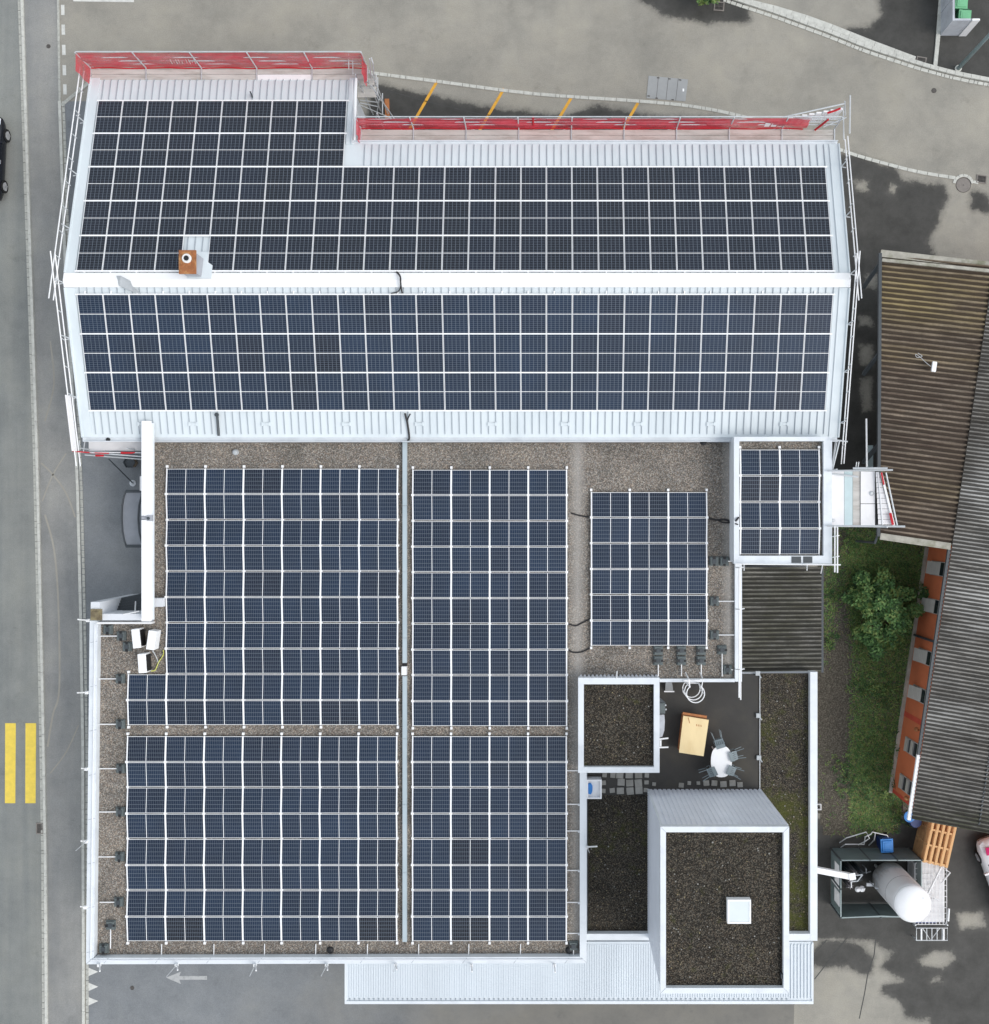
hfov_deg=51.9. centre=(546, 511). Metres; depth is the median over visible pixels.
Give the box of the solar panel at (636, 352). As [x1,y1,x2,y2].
[623,334,649,371]
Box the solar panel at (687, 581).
[669,569,706,593]
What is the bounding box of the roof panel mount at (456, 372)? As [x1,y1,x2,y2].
[75,291,834,411]
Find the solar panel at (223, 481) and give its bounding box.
[205,469,242,493]
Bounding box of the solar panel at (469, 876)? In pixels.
[451,865,488,888]
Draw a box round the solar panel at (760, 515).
[741,503,779,527]
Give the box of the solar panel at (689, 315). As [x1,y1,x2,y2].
[676,295,702,333]
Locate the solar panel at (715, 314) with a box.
[702,295,728,333]
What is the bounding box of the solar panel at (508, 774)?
[490,762,527,786]
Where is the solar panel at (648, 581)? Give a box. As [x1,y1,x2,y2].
[630,569,667,593]
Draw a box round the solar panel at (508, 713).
[490,701,527,725]
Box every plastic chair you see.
[699,765,717,780]
[710,730,725,748]
[726,764,743,779]
[728,747,745,761]
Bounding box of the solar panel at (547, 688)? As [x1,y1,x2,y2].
[529,676,565,700]
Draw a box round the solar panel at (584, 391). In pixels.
[572,373,596,409]
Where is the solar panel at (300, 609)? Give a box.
[282,597,319,621]
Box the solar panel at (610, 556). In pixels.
[592,544,628,568]
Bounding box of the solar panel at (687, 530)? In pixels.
[669,518,706,542]
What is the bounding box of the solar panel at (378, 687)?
[359,675,396,699]
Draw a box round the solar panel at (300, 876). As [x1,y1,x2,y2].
[281,865,319,888]
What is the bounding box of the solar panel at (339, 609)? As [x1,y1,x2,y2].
[321,597,358,621]
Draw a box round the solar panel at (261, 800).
[243,788,280,812]
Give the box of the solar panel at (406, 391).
[393,373,418,409]
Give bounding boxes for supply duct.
[817,866,855,879]
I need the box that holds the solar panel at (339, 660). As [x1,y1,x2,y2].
[321,649,358,672]
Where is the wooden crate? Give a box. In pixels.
[678,712,708,755]
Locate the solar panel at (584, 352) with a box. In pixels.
[572,334,597,371]
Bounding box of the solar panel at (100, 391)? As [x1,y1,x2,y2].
[86,373,114,409]
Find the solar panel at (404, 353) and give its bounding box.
[392,334,417,371]
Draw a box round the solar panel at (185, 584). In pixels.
[166,572,204,596]
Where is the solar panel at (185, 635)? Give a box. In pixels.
[166,623,204,647]
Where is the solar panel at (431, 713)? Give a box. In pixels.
[413,701,450,725]
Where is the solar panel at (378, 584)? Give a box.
[359,572,396,596]
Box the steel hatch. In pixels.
[647,76,687,100]
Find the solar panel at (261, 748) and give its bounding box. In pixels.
[243,736,280,761]
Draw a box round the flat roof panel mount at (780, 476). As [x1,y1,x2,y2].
[739,446,820,555]
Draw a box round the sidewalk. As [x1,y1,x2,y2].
[24,0,81,1023]
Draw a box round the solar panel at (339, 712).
[321,700,358,724]
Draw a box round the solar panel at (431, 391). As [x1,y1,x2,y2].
[419,373,444,409]
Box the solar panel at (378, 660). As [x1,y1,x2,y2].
[359,649,396,672]
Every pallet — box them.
[913,827,918,850]
[914,825,920,851]
[915,821,922,852]
[917,821,925,854]
[918,822,926,855]
[919,822,945,859]
[921,822,951,866]
[922,822,951,866]
[922,823,956,867]
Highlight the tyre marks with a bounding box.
[41,341,78,773]
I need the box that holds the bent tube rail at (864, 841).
[839,831,888,847]
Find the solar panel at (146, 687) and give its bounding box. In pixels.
[128,675,165,699]
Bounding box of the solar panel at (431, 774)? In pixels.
[413,762,450,786]
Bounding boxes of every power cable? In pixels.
[396,271,402,293]
[404,413,409,440]
[568,618,590,625]
[568,647,589,652]
[708,514,739,521]
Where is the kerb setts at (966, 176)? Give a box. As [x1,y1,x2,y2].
[953,174,978,183]
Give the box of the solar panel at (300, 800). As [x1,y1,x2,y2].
[281,788,319,812]
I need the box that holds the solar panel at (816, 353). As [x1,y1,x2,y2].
[802,334,829,371]
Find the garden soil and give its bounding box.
[818,527,927,834]
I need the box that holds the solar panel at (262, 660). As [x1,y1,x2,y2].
[244,649,281,672]
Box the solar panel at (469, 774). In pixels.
[451,762,488,786]
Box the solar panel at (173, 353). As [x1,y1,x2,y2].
[159,334,187,371]
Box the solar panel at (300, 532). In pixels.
[282,520,319,544]
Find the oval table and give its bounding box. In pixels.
[711,747,731,776]
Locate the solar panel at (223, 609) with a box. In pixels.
[205,597,242,621]
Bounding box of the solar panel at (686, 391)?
[673,373,699,409]
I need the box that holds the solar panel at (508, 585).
[490,573,527,597]
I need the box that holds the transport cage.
[907,861,949,925]
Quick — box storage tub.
[587,777,601,798]
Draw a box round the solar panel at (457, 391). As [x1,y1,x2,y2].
[444,373,469,409]
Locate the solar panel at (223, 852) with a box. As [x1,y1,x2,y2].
[204,839,241,864]
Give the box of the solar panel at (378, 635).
[359,623,396,647]
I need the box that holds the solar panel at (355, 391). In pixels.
[342,373,368,409]
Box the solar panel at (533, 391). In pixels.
[521,373,545,409]
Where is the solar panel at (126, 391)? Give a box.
[112,373,140,409]
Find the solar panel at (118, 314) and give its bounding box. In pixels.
[103,295,132,333]
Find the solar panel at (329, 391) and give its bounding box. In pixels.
[316,373,342,409]
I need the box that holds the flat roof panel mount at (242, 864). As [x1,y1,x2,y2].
[125,732,398,943]
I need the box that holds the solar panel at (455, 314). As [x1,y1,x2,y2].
[442,295,468,333]
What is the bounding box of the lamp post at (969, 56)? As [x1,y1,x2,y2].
[955,33,988,70]
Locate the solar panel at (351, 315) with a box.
[338,295,364,333]
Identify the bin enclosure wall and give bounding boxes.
[940,0,979,35]
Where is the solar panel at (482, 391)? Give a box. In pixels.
[470,373,494,409]
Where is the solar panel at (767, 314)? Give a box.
[753,295,780,333]
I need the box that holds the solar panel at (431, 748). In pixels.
[413,736,450,761]
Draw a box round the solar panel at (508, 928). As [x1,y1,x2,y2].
[490,917,527,940]
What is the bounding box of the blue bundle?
[588,783,592,793]
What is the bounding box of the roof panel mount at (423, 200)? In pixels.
[74,100,835,272]
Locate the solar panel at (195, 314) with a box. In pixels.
[181,295,209,333]
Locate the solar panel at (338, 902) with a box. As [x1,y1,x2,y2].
[320,890,357,915]
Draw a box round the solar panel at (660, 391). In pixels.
[648,373,673,409]
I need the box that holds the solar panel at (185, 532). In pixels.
[166,520,204,544]
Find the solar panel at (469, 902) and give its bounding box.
[451,890,488,915]
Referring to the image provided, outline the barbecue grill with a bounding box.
[660,698,666,713]
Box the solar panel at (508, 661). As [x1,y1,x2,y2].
[490,650,527,673]
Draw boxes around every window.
[898,773,911,795]
[903,736,917,757]
[907,684,925,703]
[913,647,931,665]
[921,598,938,613]
[926,560,944,576]
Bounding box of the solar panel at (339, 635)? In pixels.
[321,623,358,647]
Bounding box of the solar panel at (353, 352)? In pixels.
[340,334,366,371]
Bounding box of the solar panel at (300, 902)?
[281,890,319,915]
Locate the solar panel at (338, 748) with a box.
[320,736,357,761]
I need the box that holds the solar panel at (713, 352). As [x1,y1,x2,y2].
[700,334,726,371]
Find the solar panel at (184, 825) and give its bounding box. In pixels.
[166,814,203,837]
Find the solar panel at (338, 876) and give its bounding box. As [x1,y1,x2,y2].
[320,865,357,888]
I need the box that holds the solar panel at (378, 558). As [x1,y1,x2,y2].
[359,546,396,570]
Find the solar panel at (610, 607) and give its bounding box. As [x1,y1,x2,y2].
[592,595,628,619]
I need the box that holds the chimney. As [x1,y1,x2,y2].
[179,250,212,278]
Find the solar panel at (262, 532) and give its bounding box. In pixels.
[244,520,281,544]
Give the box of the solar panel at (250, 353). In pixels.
[237,334,264,371]
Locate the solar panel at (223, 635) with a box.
[205,623,242,647]
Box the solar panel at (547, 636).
[529,624,565,648]
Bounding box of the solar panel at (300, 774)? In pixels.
[281,762,319,786]
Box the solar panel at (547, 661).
[529,650,565,673]
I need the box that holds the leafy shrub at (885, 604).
[841,566,928,661]
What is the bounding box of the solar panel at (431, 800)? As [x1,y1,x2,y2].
[413,788,450,812]
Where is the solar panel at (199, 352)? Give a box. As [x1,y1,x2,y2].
[185,334,213,371]
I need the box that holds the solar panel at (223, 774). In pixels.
[204,762,242,786]
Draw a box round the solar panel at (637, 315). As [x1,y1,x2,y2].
[624,295,650,333]
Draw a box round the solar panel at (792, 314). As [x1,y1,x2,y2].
[779,295,806,333]
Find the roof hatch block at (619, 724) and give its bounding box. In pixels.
[578,671,659,772]
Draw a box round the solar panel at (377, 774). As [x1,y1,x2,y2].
[359,762,396,786]
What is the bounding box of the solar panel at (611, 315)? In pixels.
[598,295,623,333]
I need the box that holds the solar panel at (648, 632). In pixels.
[630,621,667,644]
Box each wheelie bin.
[874,832,892,852]
[955,0,967,15]
[955,8,971,17]
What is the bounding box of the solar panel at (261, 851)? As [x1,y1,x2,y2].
[243,839,280,864]
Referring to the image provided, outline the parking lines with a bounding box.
[415,81,638,129]
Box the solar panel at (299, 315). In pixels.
[286,295,313,333]
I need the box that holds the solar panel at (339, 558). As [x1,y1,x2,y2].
[321,546,358,570]
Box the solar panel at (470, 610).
[452,598,488,622]
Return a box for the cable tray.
[401,442,406,941]
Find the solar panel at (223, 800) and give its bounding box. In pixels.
[204,788,241,812]
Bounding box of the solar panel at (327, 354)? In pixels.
[314,334,340,371]
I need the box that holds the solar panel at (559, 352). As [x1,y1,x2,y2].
[547,334,571,371]
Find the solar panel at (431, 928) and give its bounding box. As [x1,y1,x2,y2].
[413,917,450,940]
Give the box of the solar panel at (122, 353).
[107,334,136,371]
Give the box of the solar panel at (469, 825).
[451,814,488,837]
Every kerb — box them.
[20,0,47,1023]
[58,101,84,1023]
[733,0,988,81]
[743,0,915,58]
[933,0,940,65]
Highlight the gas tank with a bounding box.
[862,862,930,922]
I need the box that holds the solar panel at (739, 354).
[726,334,752,371]
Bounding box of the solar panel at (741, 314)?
[727,295,754,333]
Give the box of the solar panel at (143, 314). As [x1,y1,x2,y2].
[129,295,158,333]
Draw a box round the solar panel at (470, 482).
[452,470,488,494]
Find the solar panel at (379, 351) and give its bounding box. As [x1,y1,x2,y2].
[366,334,392,371]
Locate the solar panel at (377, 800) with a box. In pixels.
[359,788,396,812]
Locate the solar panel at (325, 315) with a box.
[312,295,338,333]
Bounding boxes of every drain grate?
[36,823,42,833]
[713,1,724,10]
[916,56,926,62]
[976,174,986,183]
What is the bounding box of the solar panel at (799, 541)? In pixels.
[780,529,818,553]
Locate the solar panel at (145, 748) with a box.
[127,736,164,761]
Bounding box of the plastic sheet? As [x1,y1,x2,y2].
[117,276,139,292]
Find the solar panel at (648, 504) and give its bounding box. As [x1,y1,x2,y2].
[630,492,667,516]
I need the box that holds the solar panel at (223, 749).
[204,736,242,761]
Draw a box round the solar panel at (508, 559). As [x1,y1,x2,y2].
[490,547,527,571]
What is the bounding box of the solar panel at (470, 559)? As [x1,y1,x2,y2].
[452,547,488,571]
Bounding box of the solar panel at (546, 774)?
[528,762,565,786]
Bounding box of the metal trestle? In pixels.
[912,923,947,940]
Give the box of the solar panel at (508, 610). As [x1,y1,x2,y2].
[490,598,527,622]
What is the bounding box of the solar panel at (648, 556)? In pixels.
[630,544,667,568]
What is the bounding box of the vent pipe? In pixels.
[214,413,219,435]
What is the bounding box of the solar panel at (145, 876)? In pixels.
[127,865,164,888]
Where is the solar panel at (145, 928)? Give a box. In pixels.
[127,917,164,940]
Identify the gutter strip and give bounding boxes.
[57,0,88,105]
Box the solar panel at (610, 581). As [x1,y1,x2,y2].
[592,569,628,593]
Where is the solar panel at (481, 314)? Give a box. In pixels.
[468,295,493,333]
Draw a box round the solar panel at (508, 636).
[490,624,527,648]
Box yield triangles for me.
[86,968,97,1004]
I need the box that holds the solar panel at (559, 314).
[547,295,571,333]
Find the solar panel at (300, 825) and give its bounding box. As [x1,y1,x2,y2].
[281,814,319,837]
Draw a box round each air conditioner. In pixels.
[131,627,146,647]
[137,652,152,672]
[146,629,161,649]
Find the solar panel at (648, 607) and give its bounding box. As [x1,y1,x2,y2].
[630,595,667,619]
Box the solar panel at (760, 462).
[741,450,779,474]
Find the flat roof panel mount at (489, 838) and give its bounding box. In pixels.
[411,732,567,943]
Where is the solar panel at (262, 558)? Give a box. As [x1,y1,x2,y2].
[244,546,281,570]
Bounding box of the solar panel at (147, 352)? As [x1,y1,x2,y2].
[133,334,161,371]
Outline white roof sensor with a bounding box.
[915,353,936,371]
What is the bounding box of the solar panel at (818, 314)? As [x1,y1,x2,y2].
[805,295,832,333]
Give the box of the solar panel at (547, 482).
[529,470,565,494]
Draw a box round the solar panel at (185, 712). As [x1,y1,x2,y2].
[166,700,204,724]
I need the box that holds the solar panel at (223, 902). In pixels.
[204,890,241,915]
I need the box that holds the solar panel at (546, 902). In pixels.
[528,890,565,915]
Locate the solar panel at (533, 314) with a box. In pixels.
[521,295,545,333]
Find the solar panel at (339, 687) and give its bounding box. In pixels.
[321,675,358,699]
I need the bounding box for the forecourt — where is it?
[63,101,793,1023]
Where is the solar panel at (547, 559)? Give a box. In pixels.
[529,547,565,571]
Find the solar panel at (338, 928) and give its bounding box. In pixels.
[320,917,357,940]
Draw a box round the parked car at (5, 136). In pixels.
[0,117,10,200]
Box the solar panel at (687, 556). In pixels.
[669,544,706,568]
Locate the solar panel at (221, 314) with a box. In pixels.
[207,295,235,333]
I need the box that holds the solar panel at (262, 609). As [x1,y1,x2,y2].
[244,597,281,621]
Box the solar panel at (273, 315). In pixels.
[260,295,287,333]
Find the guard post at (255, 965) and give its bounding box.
[249,963,256,975]
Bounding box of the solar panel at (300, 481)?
[282,469,319,493]
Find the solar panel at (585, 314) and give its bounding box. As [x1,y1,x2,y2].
[572,295,597,333]
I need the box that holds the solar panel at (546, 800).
[528,788,565,812]
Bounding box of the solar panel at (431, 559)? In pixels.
[413,547,450,571]
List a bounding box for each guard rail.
[48,74,83,465]
[735,526,840,573]
[736,566,744,699]
[840,136,861,463]
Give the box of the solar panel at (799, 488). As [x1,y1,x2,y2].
[780,476,818,500]
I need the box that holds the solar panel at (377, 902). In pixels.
[359,890,396,915]
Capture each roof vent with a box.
[232,449,238,454]
[327,946,333,953]
[566,946,571,953]
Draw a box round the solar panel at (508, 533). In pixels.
[490,521,527,545]
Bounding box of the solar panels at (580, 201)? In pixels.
[76,101,833,940]
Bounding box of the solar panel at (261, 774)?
[243,762,280,786]
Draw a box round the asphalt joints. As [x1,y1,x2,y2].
[378,87,875,1018]
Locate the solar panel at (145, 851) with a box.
[127,839,164,864]
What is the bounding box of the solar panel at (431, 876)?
[413,865,450,888]
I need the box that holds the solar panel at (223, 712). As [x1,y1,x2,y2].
[205,700,242,724]
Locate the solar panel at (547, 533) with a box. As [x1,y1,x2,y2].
[529,521,565,545]
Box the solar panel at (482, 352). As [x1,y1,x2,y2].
[469,334,494,371]
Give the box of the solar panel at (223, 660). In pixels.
[205,649,242,672]
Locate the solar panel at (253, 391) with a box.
[240,373,266,409]
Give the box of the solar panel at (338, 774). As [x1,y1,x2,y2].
[320,762,357,786]
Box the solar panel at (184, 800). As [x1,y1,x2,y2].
[166,788,203,812]
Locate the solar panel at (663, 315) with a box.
[650,295,676,333]
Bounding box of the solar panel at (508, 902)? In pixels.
[490,890,527,915]
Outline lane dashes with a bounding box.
[61,0,133,93]
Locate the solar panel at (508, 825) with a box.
[490,814,527,837]
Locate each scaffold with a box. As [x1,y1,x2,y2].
[72,441,140,485]
[74,51,380,110]
[352,74,393,139]
[355,95,850,142]
[827,419,904,527]
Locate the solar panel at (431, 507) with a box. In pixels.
[413,495,450,519]
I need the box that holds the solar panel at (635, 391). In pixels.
[623,373,648,409]
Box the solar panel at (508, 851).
[490,839,527,864]
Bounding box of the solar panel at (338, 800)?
[320,788,357,812]
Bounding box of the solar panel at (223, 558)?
[205,546,242,570]
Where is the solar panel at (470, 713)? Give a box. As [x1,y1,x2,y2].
[452,701,488,725]
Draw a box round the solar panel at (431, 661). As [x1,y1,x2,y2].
[413,650,450,673]
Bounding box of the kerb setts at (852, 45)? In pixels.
[723,0,988,86]
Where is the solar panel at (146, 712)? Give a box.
[128,700,165,724]
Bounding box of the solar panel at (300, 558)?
[282,546,319,570]
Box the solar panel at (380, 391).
[367,373,393,409]
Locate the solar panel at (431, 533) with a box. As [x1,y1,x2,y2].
[413,521,450,545]
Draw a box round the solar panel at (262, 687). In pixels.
[244,675,281,699]
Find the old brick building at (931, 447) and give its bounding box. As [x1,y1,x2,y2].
[856,250,988,832]
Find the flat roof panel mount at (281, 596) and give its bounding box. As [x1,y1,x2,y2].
[126,465,399,727]
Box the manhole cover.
[956,177,970,192]
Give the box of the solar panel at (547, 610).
[529,598,565,622]
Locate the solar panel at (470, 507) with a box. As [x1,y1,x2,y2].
[452,495,488,519]
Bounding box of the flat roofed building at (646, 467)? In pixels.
[86,421,741,963]
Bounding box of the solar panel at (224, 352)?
[211,334,238,371]
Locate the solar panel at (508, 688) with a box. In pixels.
[490,676,527,700]
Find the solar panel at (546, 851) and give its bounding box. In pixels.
[528,839,565,864]
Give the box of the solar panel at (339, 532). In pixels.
[321,520,358,544]
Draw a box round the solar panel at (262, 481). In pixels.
[244,469,281,493]
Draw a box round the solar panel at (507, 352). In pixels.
[495,334,520,371]
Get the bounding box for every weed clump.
[824,584,841,601]
[824,627,840,650]
[825,752,855,784]
[832,527,867,558]
[834,768,876,803]
[840,575,874,610]
[845,669,876,699]
[852,552,899,596]
[856,725,899,773]
[861,762,904,807]
[875,800,911,834]
[885,558,923,588]
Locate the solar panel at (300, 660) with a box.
[282,649,319,672]
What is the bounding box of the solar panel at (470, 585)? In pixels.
[452,573,488,597]
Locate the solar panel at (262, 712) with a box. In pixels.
[244,700,281,724]
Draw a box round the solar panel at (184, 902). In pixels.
[166,890,203,915]
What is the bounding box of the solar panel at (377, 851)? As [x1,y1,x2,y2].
[359,839,396,864]
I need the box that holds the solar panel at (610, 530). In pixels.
[592,518,628,542]
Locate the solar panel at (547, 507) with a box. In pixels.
[529,495,565,519]
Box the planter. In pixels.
[123,457,137,467]
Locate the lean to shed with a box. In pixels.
[742,565,823,672]
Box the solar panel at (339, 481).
[321,469,358,493]
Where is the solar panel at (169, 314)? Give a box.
[155,295,183,333]
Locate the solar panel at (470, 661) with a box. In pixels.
[452,650,488,673]
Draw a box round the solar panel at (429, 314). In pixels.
[416,295,442,333]
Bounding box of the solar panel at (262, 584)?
[244,572,281,596]
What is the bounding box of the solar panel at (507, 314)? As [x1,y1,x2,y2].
[494,295,519,333]
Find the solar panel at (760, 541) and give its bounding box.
[741,529,779,553]
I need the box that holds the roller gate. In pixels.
[117,594,140,610]
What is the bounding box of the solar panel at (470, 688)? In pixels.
[452,676,488,700]
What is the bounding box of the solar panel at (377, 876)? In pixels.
[359,865,396,888]
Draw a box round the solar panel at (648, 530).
[630,518,667,542]
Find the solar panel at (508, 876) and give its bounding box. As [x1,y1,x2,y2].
[490,865,527,888]
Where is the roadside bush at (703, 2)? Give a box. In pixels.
[696,0,719,5]
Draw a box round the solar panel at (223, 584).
[205,572,242,596]
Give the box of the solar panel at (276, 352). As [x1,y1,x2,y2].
[262,334,289,371]
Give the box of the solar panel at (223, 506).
[205,494,242,518]
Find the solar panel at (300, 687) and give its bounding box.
[282,675,319,699]
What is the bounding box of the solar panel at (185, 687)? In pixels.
[166,675,204,699]
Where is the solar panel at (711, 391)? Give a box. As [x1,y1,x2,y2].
[699,373,724,409]
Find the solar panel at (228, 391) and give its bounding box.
[214,373,241,409]
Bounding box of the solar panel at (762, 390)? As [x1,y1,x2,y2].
[749,373,775,409]
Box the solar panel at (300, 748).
[281,736,319,761]
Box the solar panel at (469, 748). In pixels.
[451,736,488,761]
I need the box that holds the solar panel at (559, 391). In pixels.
[547,373,571,409]
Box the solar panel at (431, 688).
[413,676,450,700]
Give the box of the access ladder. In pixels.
[682,672,704,702]
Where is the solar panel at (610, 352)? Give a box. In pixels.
[598,334,623,371]
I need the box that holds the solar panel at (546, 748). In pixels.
[528,736,565,761]
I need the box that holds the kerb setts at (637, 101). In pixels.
[368,70,955,178]
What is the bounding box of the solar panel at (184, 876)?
[166,865,203,888]
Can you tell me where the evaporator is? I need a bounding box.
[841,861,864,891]
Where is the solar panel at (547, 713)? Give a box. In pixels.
[529,701,565,725]
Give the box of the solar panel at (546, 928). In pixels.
[528,917,565,940]
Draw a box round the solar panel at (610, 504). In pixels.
[592,492,628,516]
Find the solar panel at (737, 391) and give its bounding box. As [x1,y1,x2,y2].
[724,373,750,409]
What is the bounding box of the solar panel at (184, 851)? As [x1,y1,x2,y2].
[166,839,203,864]
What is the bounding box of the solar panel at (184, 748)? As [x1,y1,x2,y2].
[166,736,203,761]
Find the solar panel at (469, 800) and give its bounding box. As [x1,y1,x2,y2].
[451,788,488,812]
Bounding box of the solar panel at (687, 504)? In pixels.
[669,492,706,516]
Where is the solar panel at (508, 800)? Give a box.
[490,788,527,812]
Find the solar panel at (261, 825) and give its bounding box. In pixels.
[243,814,280,837]
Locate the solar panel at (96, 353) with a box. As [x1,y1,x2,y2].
[81,334,110,371]
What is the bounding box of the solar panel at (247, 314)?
[234,295,261,333]
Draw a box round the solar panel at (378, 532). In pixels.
[359,520,396,544]
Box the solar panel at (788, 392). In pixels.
[775,373,801,409]
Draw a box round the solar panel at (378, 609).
[359,597,396,621]
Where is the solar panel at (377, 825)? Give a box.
[359,814,396,837]
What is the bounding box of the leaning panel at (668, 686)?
[664,682,673,691]
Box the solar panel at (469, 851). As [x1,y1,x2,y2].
[451,839,488,864]
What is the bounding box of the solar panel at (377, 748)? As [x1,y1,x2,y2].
[359,736,396,761]
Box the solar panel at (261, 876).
[243,865,280,888]
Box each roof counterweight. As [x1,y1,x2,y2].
[98,851,124,861]
[99,674,125,683]
[99,719,125,728]
[99,763,125,773]
[99,807,125,816]
[99,943,108,953]
[100,631,126,640]
[100,897,123,907]
[103,625,112,634]
[105,920,115,948]
[123,642,132,651]
[569,941,577,954]
[653,646,662,675]
[677,646,686,675]
[696,646,705,673]
[709,556,730,565]
[710,596,734,605]
[710,630,734,639]
[717,645,726,675]
[723,665,732,674]
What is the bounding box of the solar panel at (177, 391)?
[163,373,190,409]
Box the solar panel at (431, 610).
[413,598,450,622]
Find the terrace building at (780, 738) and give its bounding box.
[345,670,816,1003]
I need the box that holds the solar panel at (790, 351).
[777,334,804,371]
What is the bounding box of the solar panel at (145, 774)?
[127,762,164,786]
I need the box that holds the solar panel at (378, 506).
[359,494,396,518]
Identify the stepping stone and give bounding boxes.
[616,773,623,778]
[617,779,624,785]
[617,787,623,793]
[625,773,632,777]
[626,779,632,786]
[626,787,633,794]
[634,779,641,786]
[635,773,641,777]
[635,786,642,793]
[703,780,708,785]
[711,780,716,785]
[720,781,726,786]
[729,780,735,785]
[737,782,742,786]
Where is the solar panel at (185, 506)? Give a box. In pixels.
[166,494,204,518]
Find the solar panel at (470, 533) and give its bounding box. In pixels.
[452,521,488,545]
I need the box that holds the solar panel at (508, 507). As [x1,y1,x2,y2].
[490,495,527,519]
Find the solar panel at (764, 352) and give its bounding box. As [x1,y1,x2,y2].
[751,334,778,371]
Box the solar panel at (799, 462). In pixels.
[780,450,818,474]
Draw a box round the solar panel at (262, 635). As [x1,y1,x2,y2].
[244,623,281,647]
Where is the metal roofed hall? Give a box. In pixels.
[63,74,850,441]
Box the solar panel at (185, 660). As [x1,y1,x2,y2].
[166,649,204,672]
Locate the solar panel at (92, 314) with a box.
[77,295,106,333]
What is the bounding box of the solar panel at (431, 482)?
[413,470,450,494]
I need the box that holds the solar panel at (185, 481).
[166,469,204,493]
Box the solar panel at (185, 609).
[166,597,204,621]
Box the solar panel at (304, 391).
[291,373,317,409]
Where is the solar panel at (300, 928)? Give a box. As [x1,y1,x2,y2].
[281,917,319,940]
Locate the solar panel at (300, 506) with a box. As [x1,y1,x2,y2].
[282,494,319,518]
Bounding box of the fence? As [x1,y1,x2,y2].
[830,847,921,918]
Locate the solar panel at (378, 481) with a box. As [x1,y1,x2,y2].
[359,469,396,493]
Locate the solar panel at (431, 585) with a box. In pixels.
[413,573,450,597]
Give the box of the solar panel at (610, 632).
[592,621,628,644]
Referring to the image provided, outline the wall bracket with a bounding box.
[660,737,667,747]
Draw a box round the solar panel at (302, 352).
[288,334,315,371]
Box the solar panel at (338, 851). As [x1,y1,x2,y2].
[320,839,357,864]
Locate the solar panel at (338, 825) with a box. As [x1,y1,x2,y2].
[320,814,357,837]
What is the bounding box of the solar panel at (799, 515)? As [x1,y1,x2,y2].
[780,503,818,527]
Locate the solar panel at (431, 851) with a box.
[413,839,450,864]
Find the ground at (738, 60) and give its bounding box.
[20,0,988,1023]
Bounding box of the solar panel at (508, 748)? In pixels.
[490,736,527,761]
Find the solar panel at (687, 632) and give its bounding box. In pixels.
[669,621,706,644]
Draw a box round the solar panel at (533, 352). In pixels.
[521,334,545,371]
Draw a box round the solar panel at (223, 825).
[204,814,241,837]
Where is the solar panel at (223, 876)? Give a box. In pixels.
[204,865,241,888]
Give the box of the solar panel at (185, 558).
[166,546,204,570]
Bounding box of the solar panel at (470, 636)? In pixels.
[452,624,488,648]
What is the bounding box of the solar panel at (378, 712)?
[359,700,396,724]
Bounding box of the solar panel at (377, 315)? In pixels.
[364,295,390,333]
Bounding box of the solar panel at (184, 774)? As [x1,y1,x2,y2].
[166,762,203,786]
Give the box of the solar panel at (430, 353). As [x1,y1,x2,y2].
[417,334,443,371]
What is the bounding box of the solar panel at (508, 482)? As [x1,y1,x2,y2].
[490,470,527,494]
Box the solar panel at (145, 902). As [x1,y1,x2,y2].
[127,890,164,915]
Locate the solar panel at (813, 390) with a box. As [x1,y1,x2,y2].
[800,373,827,409]
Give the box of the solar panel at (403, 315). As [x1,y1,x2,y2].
[390,295,416,333]
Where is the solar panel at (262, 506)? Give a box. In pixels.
[244,494,281,518]
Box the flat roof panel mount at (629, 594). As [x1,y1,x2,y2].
[590,489,707,648]
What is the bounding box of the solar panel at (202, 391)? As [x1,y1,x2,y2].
[188,373,216,409]
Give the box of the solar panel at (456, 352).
[443,334,468,371]
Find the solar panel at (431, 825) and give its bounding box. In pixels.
[413,814,450,837]
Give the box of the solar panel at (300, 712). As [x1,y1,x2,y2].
[282,700,319,724]
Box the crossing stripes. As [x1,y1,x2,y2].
[5,723,35,802]
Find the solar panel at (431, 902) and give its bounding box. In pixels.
[413,890,450,915]
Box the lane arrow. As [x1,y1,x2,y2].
[166,972,206,983]
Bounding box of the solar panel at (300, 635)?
[282,623,319,647]
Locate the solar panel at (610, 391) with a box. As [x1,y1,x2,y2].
[597,373,622,409]
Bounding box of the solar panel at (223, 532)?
[205,520,242,544]
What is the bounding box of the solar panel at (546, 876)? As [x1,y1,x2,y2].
[528,865,565,888]
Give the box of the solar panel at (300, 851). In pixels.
[281,839,319,864]
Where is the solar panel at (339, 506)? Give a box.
[321,494,358,518]
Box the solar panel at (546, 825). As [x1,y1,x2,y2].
[528,814,565,837]
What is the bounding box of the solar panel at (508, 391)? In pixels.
[495,373,520,409]
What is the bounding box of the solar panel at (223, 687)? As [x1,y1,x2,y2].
[205,675,242,699]
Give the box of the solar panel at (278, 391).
[265,373,292,409]
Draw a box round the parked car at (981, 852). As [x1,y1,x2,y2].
[974,835,988,884]
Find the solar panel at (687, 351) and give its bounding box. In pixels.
[675,334,700,371]
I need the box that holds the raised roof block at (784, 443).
[729,437,831,563]
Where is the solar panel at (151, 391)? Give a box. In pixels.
[137,373,165,409]
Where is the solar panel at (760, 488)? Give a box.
[741,476,779,500]
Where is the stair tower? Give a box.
[647,789,788,993]
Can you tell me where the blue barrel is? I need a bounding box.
[904,811,921,827]
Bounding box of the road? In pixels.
[0,0,43,1023]
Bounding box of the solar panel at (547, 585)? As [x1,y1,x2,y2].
[529,573,565,597]
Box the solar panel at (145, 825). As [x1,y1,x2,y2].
[127,814,164,837]
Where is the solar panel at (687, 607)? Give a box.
[669,595,706,619]
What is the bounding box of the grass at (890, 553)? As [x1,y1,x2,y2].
[817,527,924,837]
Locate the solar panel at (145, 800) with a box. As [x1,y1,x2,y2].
[127,788,164,812]

